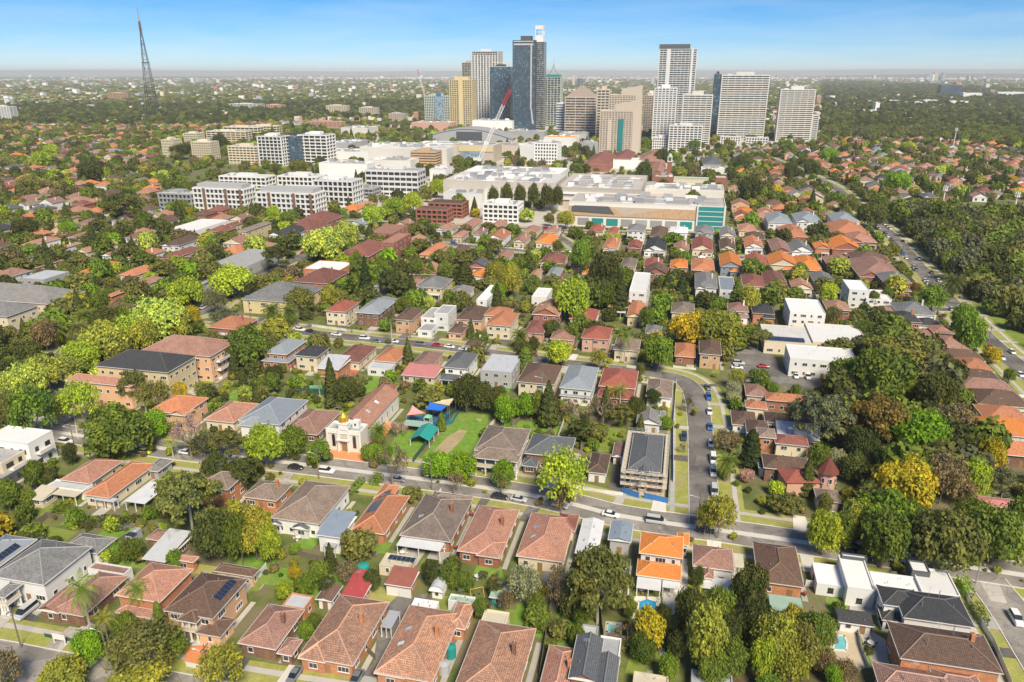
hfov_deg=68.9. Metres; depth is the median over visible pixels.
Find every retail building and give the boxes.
[319,159,374,177]
[336,138,367,147]
[336,147,367,160]
[341,125,377,134]
[367,156,418,167]
[411,120,455,130]
[422,140,480,142]
[429,165,451,180]
[472,118,513,130]
[507,128,546,139]
[544,134,579,146]
[559,131,588,138]
[581,139,598,153]
[701,164,727,173]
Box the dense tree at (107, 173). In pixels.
[99,164,111,178]
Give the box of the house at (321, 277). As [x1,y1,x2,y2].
[294,263,348,287]
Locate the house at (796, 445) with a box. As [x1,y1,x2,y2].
[773,427,808,457]
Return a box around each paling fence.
[18,512,100,536]
[44,633,71,640]
[114,533,125,542]
[185,661,203,669]
[187,544,217,557]
[202,400,228,419]
[245,562,266,592]
[254,259,289,275]
[298,388,327,394]
[298,551,340,564]
[312,324,346,330]
[367,647,375,659]
[372,592,431,676]
[413,405,457,462]
[489,569,498,608]
[512,416,519,424]
[539,587,555,676]
[577,486,622,494]
[589,416,628,425]
[600,592,605,634]
[673,365,695,369]
[673,379,676,477]
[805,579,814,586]
[858,629,868,667]
[961,580,1011,681]
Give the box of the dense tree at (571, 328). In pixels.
[565,321,578,338]
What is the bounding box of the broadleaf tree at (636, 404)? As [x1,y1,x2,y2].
[627,394,646,420]
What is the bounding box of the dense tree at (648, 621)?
[634,602,667,648]
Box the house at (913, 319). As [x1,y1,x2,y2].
[893,306,921,328]
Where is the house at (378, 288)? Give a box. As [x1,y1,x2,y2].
[374,282,390,294]
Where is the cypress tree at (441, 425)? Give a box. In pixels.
[437,413,446,431]
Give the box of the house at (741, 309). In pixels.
[727,298,748,323]
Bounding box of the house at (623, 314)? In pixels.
[608,296,629,316]
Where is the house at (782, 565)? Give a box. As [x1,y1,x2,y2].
[752,541,804,610]
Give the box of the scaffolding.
[620,426,670,493]
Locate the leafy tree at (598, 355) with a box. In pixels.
[589,348,606,367]
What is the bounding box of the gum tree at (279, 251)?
[260,244,297,267]
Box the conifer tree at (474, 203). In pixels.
[470,196,477,212]
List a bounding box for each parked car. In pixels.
[13,598,38,620]
[57,436,72,443]
[138,447,151,454]
[178,448,189,455]
[285,665,303,681]
[287,463,303,470]
[295,326,305,331]
[305,328,315,332]
[319,465,334,473]
[331,332,341,335]
[349,668,364,681]
[359,335,369,339]
[370,339,381,342]
[389,475,405,482]
[415,340,426,345]
[432,342,442,346]
[444,344,454,348]
[491,492,508,499]
[510,494,527,502]
[535,469,543,480]
[551,500,568,509]
[601,509,619,518]
[646,513,666,524]
[681,430,686,440]
[696,525,714,533]
[704,384,711,389]
[705,392,711,399]
[706,407,712,414]
[707,422,712,430]
[708,438,713,446]
[710,451,716,463]
[710,465,716,476]
[710,482,717,495]
[731,364,742,368]
[733,359,744,364]
[758,363,769,368]
[805,373,811,379]
[840,547,857,553]
[844,541,863,549]
[851,539,861,544]
[857,550,876,559]
[886,555,906,563]
[906,546,916,556]
[1007,607,1023,626]
[1008,348,1015,353]
[1016,371,1023,376]
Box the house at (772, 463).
[761,448,807,481]
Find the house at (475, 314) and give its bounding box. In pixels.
[447,305,489,339]
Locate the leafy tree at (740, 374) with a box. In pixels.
[727,366,747,384]
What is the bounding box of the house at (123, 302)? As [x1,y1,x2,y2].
[107,299,135,307]
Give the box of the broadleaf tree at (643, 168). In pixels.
[635,158,651,180]
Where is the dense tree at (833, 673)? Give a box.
[823,663,843,681]
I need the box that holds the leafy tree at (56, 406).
[47,392,72,425]
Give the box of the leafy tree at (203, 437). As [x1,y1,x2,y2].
[187,431,215,456]
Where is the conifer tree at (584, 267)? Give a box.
[578,262,588,274]
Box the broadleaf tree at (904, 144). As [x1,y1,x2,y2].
[900,140,916,151]
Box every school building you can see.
[582,151,615,171]
[613,149,635,159]
[639,149,665,168]
[652,161,665,180]
[654,172,673,182]
[673,176,708,183]
[702,155,720,166]
[714,175,726,187]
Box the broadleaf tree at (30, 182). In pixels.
[14,174,44,189]
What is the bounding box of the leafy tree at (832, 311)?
[825,305,843,320]
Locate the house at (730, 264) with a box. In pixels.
[718,251,741,276]
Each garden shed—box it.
[125,523,142,538]
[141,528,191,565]
[315,580,342,609]
[379,551,415,575]
[411,594,438,608]
[429,567,448,598]
[448,589,475,612]
[489,581,510,606]
[633,670,668,681]
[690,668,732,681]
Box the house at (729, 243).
[719,237,735,252]
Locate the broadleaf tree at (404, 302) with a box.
[394,295,413,310]
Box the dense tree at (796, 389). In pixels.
[790,383,801,394]
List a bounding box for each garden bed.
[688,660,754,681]
[781,661,868,681]
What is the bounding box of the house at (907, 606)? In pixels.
[875,584,974,632]
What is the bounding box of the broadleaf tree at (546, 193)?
[540,183,553,211]
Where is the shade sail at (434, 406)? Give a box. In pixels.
[425,402,447,414]
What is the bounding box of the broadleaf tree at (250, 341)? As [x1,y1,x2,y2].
[227,321,270,364]
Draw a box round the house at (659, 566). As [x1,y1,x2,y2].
[636,527,689,600]
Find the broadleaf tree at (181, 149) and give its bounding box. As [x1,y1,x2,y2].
[168,143,191,159]
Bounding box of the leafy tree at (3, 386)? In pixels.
[0,371,19,398]
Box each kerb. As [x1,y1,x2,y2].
[0,639,230,681]
[34,420,1020,562]
[55,441,1023,588]
[67,257,307,437]
[207,321,689,522]
[261,322,718,493]
[771,157,1023,360]
[807,175,1023,381]
[964,577,1023,670]
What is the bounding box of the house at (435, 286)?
[416,271,452,298]
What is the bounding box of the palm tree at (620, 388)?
[612,381,629,402]
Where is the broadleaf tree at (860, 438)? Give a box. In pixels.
[842,424,882,455]
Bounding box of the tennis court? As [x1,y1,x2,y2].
[301,385,323,388]
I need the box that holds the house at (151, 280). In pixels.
[139,273,162,288]
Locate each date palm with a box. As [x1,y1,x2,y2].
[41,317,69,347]
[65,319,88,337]
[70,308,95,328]
[260,301,282,319]
[278,304,299,325]
[368,420,388,443]
[510,328,528,344]
[714,449,739,481]
[938,271,966,298]
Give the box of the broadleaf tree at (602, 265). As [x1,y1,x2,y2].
[586,251,621,284]
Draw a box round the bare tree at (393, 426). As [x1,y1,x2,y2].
[388,421,409,436]
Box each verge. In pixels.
[0,618,377,681]
[23,250,311,417]
[31,415,1023,574]
[203,314,745,521]
[344,219,865,235]
[431,241,563,253]
[544,232,574,250]
[775,158,1023,398]
[952,578,1023,681]
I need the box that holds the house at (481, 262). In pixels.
[469,255,491,271]
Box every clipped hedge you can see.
[50,502,68,514]
[56,495,81,510]
[78,514,128,532]
[167,421,184,433]
[307,395,320,405]
[348,476,365,495]
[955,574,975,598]
[969,600,990,625]
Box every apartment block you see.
[0,105,17,118]
[0,425,57,462]
[0,448,27,481]
[65,373,143,408]
[95,349,197,399]
[107,92,131,98]
[142,334,229,381]
[157,188,194,210]
[161,137,181,156]
[183,131,204,141]
[190,139,220,160]
[192,181,256,210]
[206,129,252,141]
[218,172,275,188]
[223,125,263,133]
[227,143,260,164]
[229,103,264,107]
[251,124,282,132]
[255,185,327,216]
[266,104,285,107]
[277,171,327,185]
[297,131,336,163]
[306,120,345,127]
[312,175,363,206]
[326,104,349,112]
[359,106,379,116]
[388,112,406,120]
[415,205,453,223]
[428,199,468,218]
[482,198,523,222]
[652,135,668,149]
[668,123,702,151]
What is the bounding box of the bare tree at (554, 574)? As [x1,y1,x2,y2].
[545,563,572,607]
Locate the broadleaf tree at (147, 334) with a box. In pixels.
[126,315,161,348]
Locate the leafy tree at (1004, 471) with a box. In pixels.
[988,465,1019,490]
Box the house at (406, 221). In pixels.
[396,218,413,224]
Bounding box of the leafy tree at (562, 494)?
[550,483,571,507]
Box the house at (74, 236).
[67,229,97,240]
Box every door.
[74,616,80,625]
[264,650,269,658]
[322,601,327,609]
[325,664,330,673]
[342,443,346,450]
[386,586,398,595]
[399,588,410,597]
[537,562,541,570]
[786,589,792,596]
[859,626,865,633]
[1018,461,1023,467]
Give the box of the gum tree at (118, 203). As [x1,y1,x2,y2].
[98,193,146,215]
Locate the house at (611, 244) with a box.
[602,237,620,252]
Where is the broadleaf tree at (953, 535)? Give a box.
[909,502,992,572]
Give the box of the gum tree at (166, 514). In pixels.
[153,477,187,524]
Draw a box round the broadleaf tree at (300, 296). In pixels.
[282,285,316,311]
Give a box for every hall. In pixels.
[613,158,644,168]
[960,92,981,96]
[994,91,1023,94]
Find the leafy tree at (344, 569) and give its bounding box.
[336,559,358,581]
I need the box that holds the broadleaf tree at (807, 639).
[790,619,822,665]
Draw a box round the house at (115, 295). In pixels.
[108,285,124,304]
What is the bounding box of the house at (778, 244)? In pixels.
[767,237,790,255]
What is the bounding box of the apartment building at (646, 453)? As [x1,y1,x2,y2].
[628,432,663,492]
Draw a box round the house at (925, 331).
[913,324,930,335]
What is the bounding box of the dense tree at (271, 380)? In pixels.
[261,372,280,391]
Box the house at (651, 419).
[636,406,665,432]
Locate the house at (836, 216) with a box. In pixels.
[827,211,859,224]
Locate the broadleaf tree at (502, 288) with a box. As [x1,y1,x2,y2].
[491,280,506,299]
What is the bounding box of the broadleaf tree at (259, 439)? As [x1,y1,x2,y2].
[242,421,286,466]
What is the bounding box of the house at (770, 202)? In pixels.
[765,198,782,207]
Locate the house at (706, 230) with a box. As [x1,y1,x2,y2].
[695,224,713,239]
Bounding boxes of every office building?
[256,132,289,165]
[287,133,303,161]
[363,184,381,198]
[365,165,425,195]
[410,148,441,166]
[424,93,449,120]
[534,139,561,164]
[556,102,564,131]
[937,85,961,94]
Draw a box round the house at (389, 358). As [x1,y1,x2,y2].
[367,343,403,376]
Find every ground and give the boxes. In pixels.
[0,75,1021,123]
[0,124,1023,681]
[407,410,451,423]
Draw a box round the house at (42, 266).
[35,259,62,269]
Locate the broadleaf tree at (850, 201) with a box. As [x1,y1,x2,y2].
[838,192,859,210]
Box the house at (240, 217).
[229,213,254,222]
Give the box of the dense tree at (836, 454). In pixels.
[829,446,846,466]
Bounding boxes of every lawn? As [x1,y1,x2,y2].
[34,504,70,515]
[45,527,76,541]
[59,514,97,524]
[98,527,132,538]
[114,553,145,568]
[141,399,156,405]
[191,564,215,578]
[209,390,240,405]
[218,507,225,514]
[234,553,277,568]
[245,584,262,590]
[257,565,293,584]
[281,591,318,605]
[297,538,318,549]
[307,395,324,408]
[309,574,345,594]
[320,407,350,414]
[361,375,381,393]
[368,586,396,602]
[371,542,391,553]
[391,431,425,457]
[418,558,438,569]
[425,593,452,610]
[473,565,503,577]
[491,607,515,624]
[513,602,549,638]
[516,421,538,429]
[542,422,561,435]
[553,613,584,647]
[585,427,626,451]
[625,649,663,675]
[826,597,847,611]
[863,644,890,663]
[972,492,997,497]
[973,301,1023,348]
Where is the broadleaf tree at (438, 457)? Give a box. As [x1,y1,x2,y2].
[421,449,453,479]
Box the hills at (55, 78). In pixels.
[0,77,273,79]
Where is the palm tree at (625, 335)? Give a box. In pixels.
[616,328,633,363]
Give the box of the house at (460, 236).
[452,230,469,242]
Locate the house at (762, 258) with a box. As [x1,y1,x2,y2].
[744,252,768,265]
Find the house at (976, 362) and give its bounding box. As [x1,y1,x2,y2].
[954,351,994,372]
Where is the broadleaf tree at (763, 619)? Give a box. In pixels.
[752,614,774,642]
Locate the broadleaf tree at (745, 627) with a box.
[730,606,751,642]
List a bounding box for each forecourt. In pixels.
[184,645,208,669]
[330,421,389,461]
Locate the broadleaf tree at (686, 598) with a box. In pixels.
[674,584,706,625]
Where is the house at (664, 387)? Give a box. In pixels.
[646,375,672,407]
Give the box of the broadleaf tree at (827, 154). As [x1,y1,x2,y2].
[818,147,838,162]
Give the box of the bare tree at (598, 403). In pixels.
[586,393,614,422]
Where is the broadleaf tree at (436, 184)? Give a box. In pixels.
[429,178,442,197]
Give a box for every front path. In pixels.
[13,604,42,615]
[92,507,110,517]
[191,639,212,647]
[305,371,316,375]
[350,370,358,374]
[498,339,509,342]
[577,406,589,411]
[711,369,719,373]
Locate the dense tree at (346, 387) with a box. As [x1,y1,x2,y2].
[333,374,357,401]
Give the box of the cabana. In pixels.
[836,606,874,634]
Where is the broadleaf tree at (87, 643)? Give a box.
[69,625,104,665]
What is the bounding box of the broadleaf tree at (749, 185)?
[736,173,763,199]
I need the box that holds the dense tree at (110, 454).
[100,439,123,459]
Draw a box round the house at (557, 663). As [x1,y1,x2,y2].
[540,644,573,681]
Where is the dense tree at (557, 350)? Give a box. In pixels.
[544,338,573,364]
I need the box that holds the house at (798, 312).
[782,298,825,326]
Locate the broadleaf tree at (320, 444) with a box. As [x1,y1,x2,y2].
[305,437,329,463]
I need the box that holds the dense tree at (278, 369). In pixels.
[264,365,283,376]
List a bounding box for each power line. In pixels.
[7,608,194,650]
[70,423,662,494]
[256,302,641,347]
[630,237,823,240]
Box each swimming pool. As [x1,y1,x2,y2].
[606,623,617,632]
[637,597,657,609]
[832,635,847,650]
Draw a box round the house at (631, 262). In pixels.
[621,257,637,271]
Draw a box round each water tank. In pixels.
[358,562,368,569]
[439,659,449,676]
[446,643,455,659]
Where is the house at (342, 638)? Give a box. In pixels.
[297,594,400,676]
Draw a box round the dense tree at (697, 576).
[690,564,704,588]
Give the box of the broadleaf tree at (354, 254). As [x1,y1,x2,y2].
[348,249,362,269]
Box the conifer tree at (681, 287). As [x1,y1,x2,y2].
[675,274,688,301]
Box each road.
[0,640,216,681]
[28,421,1023,587]
[36,253,307,443]
[205,316,716,525]
[345,221,874,233]
[358,236,561,252]
[540,226,573,247]
[609,255,902,258]
[769,157,1023,380]
[803,295,949,311]
[965,577,1023,667]
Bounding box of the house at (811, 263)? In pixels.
[792,252,821,275]
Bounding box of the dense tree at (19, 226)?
[9,218,40,234]
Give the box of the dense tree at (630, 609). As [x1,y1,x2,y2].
[623,597,637,618]
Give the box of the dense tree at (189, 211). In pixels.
[185,206,193,214]
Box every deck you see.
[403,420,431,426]
[604,621,622,635]
[633,596,660,617]
[830,629,866,669]
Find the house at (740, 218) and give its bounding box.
[737,211,757,225]
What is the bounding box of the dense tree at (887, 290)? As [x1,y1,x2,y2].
[881,286,893,298]
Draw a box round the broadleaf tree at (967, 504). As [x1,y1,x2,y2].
[954,495,995,515]
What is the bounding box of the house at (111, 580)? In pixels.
[37,562,133,625]
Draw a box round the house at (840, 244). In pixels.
[826,234,859,254]
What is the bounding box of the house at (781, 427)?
[775,420,819,447]
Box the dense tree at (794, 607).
[781,602,805,618]
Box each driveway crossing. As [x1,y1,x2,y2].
[0,615,11,627]
[43,626,81,651]
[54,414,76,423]
[217,656,250,681]
[277,665,294,681]
[279,472,294,482]
[361,676,377,681]
[363,330,373,335]
[381,344,393,349]
[396,333,409,338]
[430,337,440,341]
[474,497,490,510]
[489,343,499,349]
[520,505,540,520]
[561,366,567,372]
[568,354,577,359]
[575,518,582,533]
[612,491,625,504]
[641,376,654,383]
[651,363,656,369]
[651,500,665,511]
[668,425,688,429]
[670,454,689,461]
[698,384,717,386]
[707,402,728,405]
[707,540,720,546]
[713,424,731,429]
[793,515,806,530]
[800,553,813,571]
[969,615,1001,630]
[979,580,1006,602]
[988,328,1005,331]
[990,646,1018,658]
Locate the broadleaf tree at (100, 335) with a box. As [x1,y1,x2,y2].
[75,319,133,359]
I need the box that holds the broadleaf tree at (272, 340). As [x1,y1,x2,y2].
[258,328,278,356]
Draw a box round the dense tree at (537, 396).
[531,388,542,413]
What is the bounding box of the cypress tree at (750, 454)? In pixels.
[738,429,761,468]
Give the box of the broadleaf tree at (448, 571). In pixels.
[438,559,458,588]
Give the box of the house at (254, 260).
[216,249,283,273]
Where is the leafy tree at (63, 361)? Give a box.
[49,351,87,383]
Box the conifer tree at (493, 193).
[487,185,498,199]
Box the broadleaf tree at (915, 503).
[904,495,927,538]
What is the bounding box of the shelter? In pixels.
[410,423,438,447]
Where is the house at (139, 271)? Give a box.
[119,262,154,279]
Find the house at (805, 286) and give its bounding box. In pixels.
[789,276,812,296]
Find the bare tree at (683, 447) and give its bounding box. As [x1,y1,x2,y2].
[678,441,690,452]
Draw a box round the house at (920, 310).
[889,296,933,317]
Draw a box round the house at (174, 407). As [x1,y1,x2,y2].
[150,388,208,430]
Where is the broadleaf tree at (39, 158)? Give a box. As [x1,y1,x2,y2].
[27,150,53,165]
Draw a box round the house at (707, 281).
[695,270,717,295]
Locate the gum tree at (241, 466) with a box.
[225,455,262,489]
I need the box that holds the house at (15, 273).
[0,263,32,281]
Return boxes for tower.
[136,6,158,111]
[423,414,432,423]
[449,76,475,126]
[462,60,470,79]
[471,49,502,118]
[490,62,512,119]
[513,25,546,129]
[545,64,562,126]
[564,85,596,136]
[578,78,582,84]
[595,86,611,136]
[599,100,642,153]
[608,85,642,109]
[630,81,640,84]
[642,93,653,130]
[651,84,677,138]
[657,44,697,124]
[667,153,672,174]
[681,91,712,146]
[710,71,721,133]
[716,72,769,139]
[774,86,819,141]
[928,74,934,81]
[933,72,938,80]
[942,72,946,80]
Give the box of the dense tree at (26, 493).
[17,486,34,503]
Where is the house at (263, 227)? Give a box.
[238,221,271,238]
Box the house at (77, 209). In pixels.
[71,206,91,211]
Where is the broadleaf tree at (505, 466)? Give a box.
[490,457,513,488]
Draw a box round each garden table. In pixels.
[293,535,303,540]
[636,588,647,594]
[864,637,877,648]
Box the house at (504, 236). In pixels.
[489,227,511,244]
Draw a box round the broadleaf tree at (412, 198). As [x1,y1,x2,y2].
[402,191,423,210]
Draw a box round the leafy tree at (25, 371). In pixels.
[2,358,47,392]
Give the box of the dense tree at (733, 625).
[721,611,742,639]
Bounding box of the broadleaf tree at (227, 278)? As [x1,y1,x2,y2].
[207,261,255,298]
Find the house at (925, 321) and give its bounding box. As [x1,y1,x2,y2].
[918,312,939,329]
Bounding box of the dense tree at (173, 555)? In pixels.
[165,548,180,565]
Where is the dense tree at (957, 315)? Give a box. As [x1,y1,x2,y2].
[949,300,979,330]
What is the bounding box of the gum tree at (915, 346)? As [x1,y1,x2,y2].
[859,329,948,363]
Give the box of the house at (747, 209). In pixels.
[736,206,752,212]
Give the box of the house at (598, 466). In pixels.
[587,450,610,482]
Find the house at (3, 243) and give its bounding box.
[0,238,16,248]
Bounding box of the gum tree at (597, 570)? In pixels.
[564,542,634,624]
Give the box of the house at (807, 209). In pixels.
[802,207,812,211]
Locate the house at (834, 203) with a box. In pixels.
[826,201,842,210]
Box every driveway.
[22,613,39,621]
[80,623,94,629]
[364,595,434,679]
[609,464,622,491]
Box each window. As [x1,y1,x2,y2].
[6,461,14,468]
[32,500,39,504]
[36,595,45,601]
[46,494,53,502]
[135,478,141,485]
[170,613,179,619]
[201,618,208,624]
[218,607,225,618]
[236,600,242,611]
[247,500,254,504]
[247,646,253,652]
[283,655,289,661]
[298,530,304,535]
[308,662,317,669]
[337,666,349,673]
[372,626,377,638]
[386,678,394,681]
[454,630,460,636]
[460,151,482,160]
[463,554,469,559]
[485,559,491,564]
[525,467,532,471]
[578,217,588,224]
[592,218,602,224]
[606,219,617,225]
[621,219,632,225]
[636,220,646,225]
[650,220,661,226]
[655,557,665,562]
[665,221,676,227]
[680,222,691,228]
[827,588,833,593]
[855,598,862,603]
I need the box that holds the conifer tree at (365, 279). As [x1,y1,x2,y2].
[359,255,372,301]
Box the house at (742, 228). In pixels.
[737,223,755,235]
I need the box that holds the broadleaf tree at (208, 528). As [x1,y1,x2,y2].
[187,506,232,560]
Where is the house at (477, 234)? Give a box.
[472,227,488,241]
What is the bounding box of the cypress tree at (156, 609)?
[152,601,164,630]
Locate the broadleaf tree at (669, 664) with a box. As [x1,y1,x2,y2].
[658,649,679,680]
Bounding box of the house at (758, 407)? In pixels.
[745,394,767,418]
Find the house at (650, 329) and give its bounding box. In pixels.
[645,324,661,333]
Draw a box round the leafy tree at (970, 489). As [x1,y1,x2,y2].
[948,477,980,499]
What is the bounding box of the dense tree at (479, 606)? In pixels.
[472,597,486,618]
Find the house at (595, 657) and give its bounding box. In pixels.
[568,624,621,681]
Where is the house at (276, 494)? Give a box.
[242,474,292,510]
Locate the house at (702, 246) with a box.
[692,235,712,256]
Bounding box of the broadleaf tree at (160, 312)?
[128,294,190,341]
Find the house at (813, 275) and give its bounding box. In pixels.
[809,268,830,290]
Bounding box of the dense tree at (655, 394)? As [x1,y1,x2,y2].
[646,388,661,403]
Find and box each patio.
[399,548,425,565]
[425,550,447,563]
[541,571,561,585]
[620,566,631,595]
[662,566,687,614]
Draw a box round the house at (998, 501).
[975,492,1011,508]
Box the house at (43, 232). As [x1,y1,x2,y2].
[33,228,53,238]
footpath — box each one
[2,623,348,681]
[24,250,303,410]
[34,413,979,547]
[56,448,1023,599]
[75,258,311,423]
[205,324,675,511]
[243,316,740,520]
[776,158,1023,353]
[805,176,1023,394]
[970,628,1004,681]
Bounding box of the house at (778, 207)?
[770,203,784,212]
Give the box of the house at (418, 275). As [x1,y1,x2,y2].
[410,261,441,277]
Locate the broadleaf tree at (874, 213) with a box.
[855,201,889,225]
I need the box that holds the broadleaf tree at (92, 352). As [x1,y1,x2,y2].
[57,339,100,373]
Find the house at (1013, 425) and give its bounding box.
[967,409,1023,440]
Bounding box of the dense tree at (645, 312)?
[639,305,652,326]
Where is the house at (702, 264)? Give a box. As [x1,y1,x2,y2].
[691,255,714,272]
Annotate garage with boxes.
[145,522,166,547]
[148,454,173,478]
[342,569,372,598]
[384,564,419,597]
[611,439,624,464]
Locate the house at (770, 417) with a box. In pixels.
[763,406,815,431]
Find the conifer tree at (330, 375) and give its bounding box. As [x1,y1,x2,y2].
[323,357,336,397]
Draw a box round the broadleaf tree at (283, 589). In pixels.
[274,581,294,599]
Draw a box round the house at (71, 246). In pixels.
[64,241,81,250]
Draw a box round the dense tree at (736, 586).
[728,570,749,608]
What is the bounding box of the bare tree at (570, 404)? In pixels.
[560,397,593,418]
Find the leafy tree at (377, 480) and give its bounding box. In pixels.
[368,472,383,485]
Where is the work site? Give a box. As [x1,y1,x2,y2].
[626,482,664,496]
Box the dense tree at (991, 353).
[982,345,1002,362]
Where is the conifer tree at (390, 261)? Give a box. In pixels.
[386,255,393,267]
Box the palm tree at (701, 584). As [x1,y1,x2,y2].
[685,582,710,602]
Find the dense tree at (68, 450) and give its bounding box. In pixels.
[60,441,76,465]
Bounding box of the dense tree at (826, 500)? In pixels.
[817,491,833,511]
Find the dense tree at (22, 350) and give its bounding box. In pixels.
[11,339,42,362]
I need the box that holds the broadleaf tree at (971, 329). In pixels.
[954,312,988,348]
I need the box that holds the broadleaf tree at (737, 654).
[712,634,749,678]
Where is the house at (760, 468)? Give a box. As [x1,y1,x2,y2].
[757,452,766,476]
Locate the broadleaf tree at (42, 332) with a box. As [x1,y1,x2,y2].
[27,316,60,351]
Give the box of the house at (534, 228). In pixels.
[523,225,541,237]
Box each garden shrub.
[121,510,128,516]
[129,513,138,522]
[147,523,157,532]
[209,426,217,431]
[289,558,298,565]
[488,574,498,580]
[618,430,626,436]
[744,486,751,492]
[831,601,845,612]
[863,644,874,655]
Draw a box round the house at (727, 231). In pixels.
[719,225,735,242]
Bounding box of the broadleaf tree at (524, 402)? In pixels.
[514,391,534,418]
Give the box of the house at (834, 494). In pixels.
[813,482,841,512]
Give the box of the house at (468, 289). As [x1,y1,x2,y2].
[452,284,474,295]
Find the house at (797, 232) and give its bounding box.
[777,224,807,241]
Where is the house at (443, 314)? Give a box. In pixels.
[418,304,456,337]
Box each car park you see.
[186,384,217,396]
[726,347,820,390]
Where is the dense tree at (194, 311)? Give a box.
[186,304,201,320]
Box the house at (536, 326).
[524,317,547,342]
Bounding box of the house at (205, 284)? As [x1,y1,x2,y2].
[201,272,215,290]
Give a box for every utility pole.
[1,606,21,647]
[89,622,108,663]
[192,642,210,681]
[309,448,318,478]
[423,458,432,489]
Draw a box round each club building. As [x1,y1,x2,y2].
[760,324,814,354]
[783,344,854,378]
[804,322,862,358]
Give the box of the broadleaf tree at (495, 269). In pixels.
[484,260,505,281]
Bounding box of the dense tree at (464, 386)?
[451,370,480,412]
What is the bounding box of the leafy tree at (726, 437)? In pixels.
[711,428,742,451]
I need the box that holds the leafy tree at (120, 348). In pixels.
[104,339,130,359]
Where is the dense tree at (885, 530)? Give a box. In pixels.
[860,506,915,568]
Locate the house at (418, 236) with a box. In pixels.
[411,233,425,244]
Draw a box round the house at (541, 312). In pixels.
[532,298,563,323]
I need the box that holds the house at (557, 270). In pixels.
[547,264,563,285]
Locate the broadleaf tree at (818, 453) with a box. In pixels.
[805,441,830,468]
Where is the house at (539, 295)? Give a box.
[531,287,551,304]
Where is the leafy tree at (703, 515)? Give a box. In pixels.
[695,500,716,534]
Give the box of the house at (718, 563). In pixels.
[692,539,743,591]
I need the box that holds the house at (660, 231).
[650,224,668,237]
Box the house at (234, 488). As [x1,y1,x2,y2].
[202,463,247,506]
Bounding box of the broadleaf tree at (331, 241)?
[298,225,348,259]
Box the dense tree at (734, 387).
[726,381,741,394]
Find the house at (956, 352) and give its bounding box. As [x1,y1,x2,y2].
[939,342,985,361]
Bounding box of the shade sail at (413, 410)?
[406,405,425,419]
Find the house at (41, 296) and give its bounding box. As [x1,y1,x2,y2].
[0,282,85,313]
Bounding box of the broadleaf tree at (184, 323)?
[164,305,192,335]
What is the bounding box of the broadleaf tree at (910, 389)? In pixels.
[905,368,920,397]
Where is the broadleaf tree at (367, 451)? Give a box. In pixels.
[360,443,378,459]
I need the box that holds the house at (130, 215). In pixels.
[111,213,135,225]
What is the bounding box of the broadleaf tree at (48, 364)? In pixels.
[21,351,61,392]
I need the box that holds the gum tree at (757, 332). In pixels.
[745,326,773,348]
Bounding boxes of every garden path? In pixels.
[74,574,89,587]
[113,479,155,509]
[233,602,255,628]
[345,501,355,509]
[361,355,377,370]
[361,642,375,670]
[388,507,414,542]
[390,409,403,422]
[440,640,462,681]
[452,511,475,554]
[502,522,523,569]
[526,642,541,681]
[565,534,578,575]
[592,384,599,406]
[636,384,640,396]
[682,558,686,565]
[695,352,697,365]
[720,357,723,369]
[801,570,807,601]
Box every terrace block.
[720,136,740,143]
[745,137,768,144]
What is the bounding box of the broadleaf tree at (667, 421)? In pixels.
[658,415,673,428]
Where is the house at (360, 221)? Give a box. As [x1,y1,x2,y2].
[351,218,367,228]
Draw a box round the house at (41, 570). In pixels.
[0,532,116,615]
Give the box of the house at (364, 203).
[357,201,377,206]
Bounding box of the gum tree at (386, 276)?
[378,269,403,294]
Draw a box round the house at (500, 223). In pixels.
[495,219,507,226]
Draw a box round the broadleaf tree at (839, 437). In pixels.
[823,418,852,447]
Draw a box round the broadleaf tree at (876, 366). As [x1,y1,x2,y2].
[852,343,920,394]
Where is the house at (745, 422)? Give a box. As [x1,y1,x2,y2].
[730,405,767,435]
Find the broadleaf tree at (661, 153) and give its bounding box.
[653,148,670,162]
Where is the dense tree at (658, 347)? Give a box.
[643,332,673,371]
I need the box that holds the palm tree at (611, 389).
[605,384,616,397]
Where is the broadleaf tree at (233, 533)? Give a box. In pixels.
[221,509,255,564]
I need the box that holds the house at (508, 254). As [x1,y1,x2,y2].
[495,247,514,261]
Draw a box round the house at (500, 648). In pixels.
[456,609,536,681]
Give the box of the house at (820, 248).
[811,239,830,256]
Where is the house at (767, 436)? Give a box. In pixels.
[756,422,776,453]
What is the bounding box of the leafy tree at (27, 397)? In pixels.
[3,380,58,428]
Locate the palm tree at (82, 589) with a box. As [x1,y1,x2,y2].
[61,569,100,627]
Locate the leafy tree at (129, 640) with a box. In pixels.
[102,611,184,678]
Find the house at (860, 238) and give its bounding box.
[844,231,877,248]
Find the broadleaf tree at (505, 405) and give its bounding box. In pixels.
[494,393,515,422]
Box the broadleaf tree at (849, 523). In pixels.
[834,508,857,548]
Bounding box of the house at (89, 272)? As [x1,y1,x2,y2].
[80,261,119,274]
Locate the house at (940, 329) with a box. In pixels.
[926,320,954,336]
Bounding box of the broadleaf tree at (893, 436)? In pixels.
[882,422,905,446]
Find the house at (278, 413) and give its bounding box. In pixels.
[238,392,308,436]
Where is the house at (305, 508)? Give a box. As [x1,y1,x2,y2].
[271,479,350,538]
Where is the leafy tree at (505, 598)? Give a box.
[498,588,513,611]
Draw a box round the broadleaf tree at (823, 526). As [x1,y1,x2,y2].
[805,506,844,554]
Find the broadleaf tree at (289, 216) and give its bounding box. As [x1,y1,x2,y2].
[279,208,299,223]
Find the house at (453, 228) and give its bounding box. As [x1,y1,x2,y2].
[435,223,457,234]

